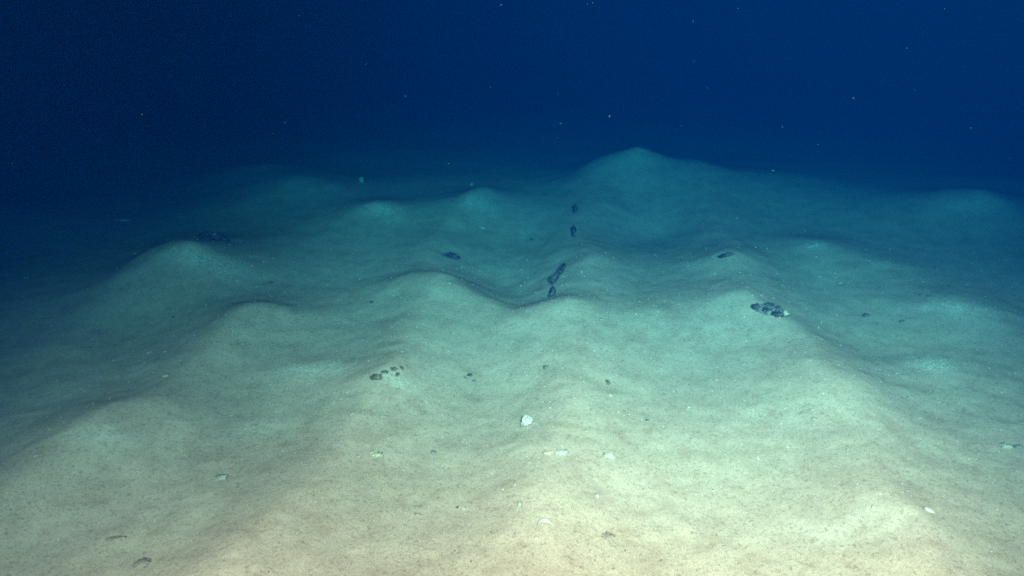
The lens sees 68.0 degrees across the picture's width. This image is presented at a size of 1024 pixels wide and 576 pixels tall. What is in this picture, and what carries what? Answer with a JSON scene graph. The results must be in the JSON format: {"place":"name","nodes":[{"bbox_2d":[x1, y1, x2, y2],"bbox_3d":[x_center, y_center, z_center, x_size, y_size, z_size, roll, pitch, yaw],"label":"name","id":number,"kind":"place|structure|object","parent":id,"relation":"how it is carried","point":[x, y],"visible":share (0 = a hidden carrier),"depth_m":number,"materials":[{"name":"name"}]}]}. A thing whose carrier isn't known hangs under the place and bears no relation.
{"place":"outdoors","nodes":[
{"label":"outdoors","id":0,"kind":"place"},
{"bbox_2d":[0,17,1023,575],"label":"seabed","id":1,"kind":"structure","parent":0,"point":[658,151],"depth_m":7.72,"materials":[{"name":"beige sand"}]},
{"bbox_2d":[105,536,126,540],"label":"flat stone","id":2,"kind":"object","parent":1,"relation":"on","point":[116,538],"visible":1,"depth_m":4.47,"materials":[{"name":"grey stone"}]},
{"bbox_2d":[116,218,131,221],"bbox_3d":[-5.390,-0.947,10.539,0.219,0.033,0.112,3,22,-1],"label":"flat shell","id":3,"kind":"object","parent":1,"relation":"on","point":[123,220],"visible":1,"depth_m":10.51},
{"bbox_2d":[132,557,151,568],"bbox_3d":[-2.074,1.540,4.255,0.095,0.020,0.094,-1,18,16],"label":"flat stone","id":4,"kind":"object","parent":1,"relation":"on","point":[143,562],"visible":1,"depth_m":4.24,"materials":[{"name":"grey stone"}]},
{"bbox_2d":[182,251,241,266],"bbox_3d":[-3.245,-0.309,8.222,0.622,0.184,0.227,-19,28,-40],"label":"pale crust","id":5,"kind":"object","parent":1,"relation":"on","point":[212,259],"visible":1,"depth_m":8.19},
{"bbox_2d":[197,230,229,240],"bbox_3d":[-3.517,-0.613,8.951,0.381,0.106,0.164,8,9,-10],"label":"jagged stone","id":6,"kind":"object","parent":1,"relation":"on","point":[210,235],"visible":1,"depth_m":8.91,"materials":[{"name":"grey stone"}]},
{"bbox_2d":[214,474,227,479],"bbox_3d":[-1.925,1.251,5.027,0.094,0.012,0.078,-7,20,-13],"label":"flat shell","id":7,"kind":"object","parent":1,"relation":"on","point":[220,476],"visible":1,"depth_m":5.02},
{"bbox_2d":[285,364,341,373],"bbox_3d":[-1.642,0.665,6.309,0.494,0.041,0.180,2,22,5],"label":"pale crust","id":8,"kind":"object","parent":1,"relation":"on","point":[312,368],"visible":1,"depth_m":6.30},
{"bbox_2d":[369,450,382,457],"bbox_3d":[-0.919,1.125,5.155,0.105,0.026,0.078,5,25,-13],"label":"flat shell","id":9,"kind":"object","parent":1,"relation":"on","point":[375,453],"visible":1,"depth_m":5.14},
{"bbox_2d":[369,374,382,380],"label":"dark stone","id":10,"kind":"object","parent":1,"relation":"on","point":[376,377],"visible":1,"depth_m":5.93,"materials":[{"name":"grey stone"}]},
{"bbox_2d":[360,203,397,213],"bbox_3d":[-1.782,-1.081,10.292,0.559,0.097,0.282,-3,22,-8],"label":"pale crust","id":11,"kind":"object","parent":1,"relation":"on","point":[381,208],"visible":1,"depth_m":10.28},
{"bbox_2d":[385,378,420,384],"bbox_3d":[-0.866,0.749,5.995,0.308,0.089,0.078,-11,24,-26],"label":"pale crust","id":12,"kind":"object","parent":1,"relation":"on","point":[397,380],"visible":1,"depth_m":5.97},
{"bbox_2d":[442,252,459,259],"bbox_3d":[-0.721,-0.388,9.074,0.235,0.073,0.138,13,18,-17],"label":"jagged stone","id":13,"kind":"object","parent":1,"relation":"on","point":[451,255],"visible":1,"depth_m":9.04,"materials":[{"name":"grey stone"}]},
{"bbox_2d":[2,239,1023,575],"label":"sediment grit","id":14,"kind":"object","parent":1,"relation":"on","point":[506,373],"visible":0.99,"depth_m":6.33,"materials":[{"name":"beige sand"}]},
{"bbox_2d":[521,414,533,426],"bbox_3d":[0.109,0.963,5.514,0.082,0.088,0.088,7,23,18],"label":"shell rock","id":15,"kind":"object","parent":1,"relation":"on","point":[527,420],"visible":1,"depth_m":5.49,"materials":[{"name":"white stone"}]},
{"bbox_2d":[537,518,554,526],"bbox_3d":[0.190,1.364,4.407,0.110,0.025,0.082,1,24,-11],"label":"coral rubble","id":16,"kind":"object","parent":1,"relation":"on","point":[544,520],"visible":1,"depth_m":4.41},
{"bbox_2d":[543,450,552,454],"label":"coral rubble","id":17,"kind":"object","parent":1,"relation":"on","point":[549,452],"visible":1,"depth_m":5.06,"materials":[{"name":"beige stone"}]},
{"bbox_2d":[548,286,555,296],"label":"dark stone","id":18,"kind":"object","parent":1,"relation":"on","point":[552,291],"visible":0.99,"depth_m":7.82,"materials":[{"name":"stone"}]},
{"bbox_2d":[548,263,565,285],"bbox_3d":[0.501,-0.156,8.356,0.102,0.094,0.645,-16,21,31],"label":"dark stone","id":19,"kind":"object","parent":1,"relation":"on","point":[553,279],"visible":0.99,"depth_m":8.28,"materials":[{"name":"grey stone"}]},
{"bbox_2d":[556,449,568,455],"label":"coral rubble","id":20,"kind":"object","parent":1,"relation":"on","point":[564,452],"visible":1,"depth_m":5.06,"materials":[{"name":"white stone"}]},
{"bbox_2d":[571,225,575,236],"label":"dark stone","id":21,"kind":"object","parent":1,"relation":"on","point":[573,229],"visible":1,"depth_m":9.73,"materials":[{"name":"grey stone"}]},
{"bbox_2d":[572,204,577,211],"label":"dark stone","id":22,"kind":"object","parent":1,"relation":"on","point":[575,207],"visible":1,"depth_m":10.57,"materials":[{"name":"grey stone"}]},
{"bbox_2d":[601,531,615,541],"bbox_3d":[0.560,1.446,4.405,0.101,0.015,0.084,0,27,-22],"label":"flat stone","id":23,"kind":"object","parent":1,"relation":"on","point":[608,536],"visible":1,"depth_m":4.41,"materials":[{"name":"beige stone"}]},
{"bbox_2d":[603,452,615,459],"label":"coral rubble","id":24,"kind":"object","parent":1,"relation":"on","point":[610,456],"visible":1,"depth_m":5.09,"materials":[{"name":"white stone"}]},
{"bbox_2d":[716,252,733,257],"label":"jagged stone","id":25,"kind":"object","parent":1,"relation":"on","point":[726,254],"visible":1,"depth_m":8.43,"materials":[{"name":"grey stone"}]},
{"bbox_2d":[751,302,789,316],"bbox_3d":[2.398,0.194,7.042,0.357,0.072,0.209,15,32,24],"label":"mottled stone","id":26,"kind":"object","parent":1,"relation":"on","point":[767,308],"visible":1,"depth_m":7.01,"materials":[{"name":"grey stone"}]},
{"bbox_2d":[807,242,819,247],"bbox_3d":[3.604,-0.512,9.073,0.201,0.024,0.066,-19,29,-19],"label":"flat shell","id":27,"kind":"object","parent":1,"relation":"on","point":[813,245],"visible":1,"depth_m":9.05},
{"bbox_2d":[924,506,934,512],"bbox_3d":[2.420,1.287,4.404,0.065,0.021,0.032,30,23,32],"label":"spiral shell","id":28,"kind":"object","parent":1,"relation":"on","point":[928,509],"visible":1,"depth_m":4.39},
{"bbox_2d":[908,356,952,371],"bbox_3d":[3.562,0.646,6.437,0.465,0.034,0.263,-12,25,-29],"label":"pale crust","id":29,"kind":"object","parent":1,"relation":"on","point":[921,365],"visible":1,"depth_m":6.42},
{"bbox_2d":[933,301,990,315],"bbox_3d":[4.397,0.188,7.360,0.577,0.049,0.251,-3,22,-8],"label":"pale crust","id":30,"kind":"object","parent":1,"relation":"on","point":[960,307],"visible":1,"depth_m":7.34},
{"bbox_2d":[998,442,1012,448],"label":"coral rubble","id":31,"kind":"object","parent":1,"relation":"on","point":[1005,445],"visible":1,"depth_m":5.25,"materials":[{"name":"white stone"}]},
{"bbox_2d":[1013,444,1022,448],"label":"coral rubble","id":32,"kind":"object","parent":1,"relation":"on","point":[1017,446],"visible":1,"depth_m":5.24,"materials":[{"name":"grey stone"}]},
{"bbox_2d":[0,0,1023,17],"label":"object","id":33,"kind":"structure","parent":0,"point":[8,8],"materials":[{"name":"blue liquid"}]}
]}

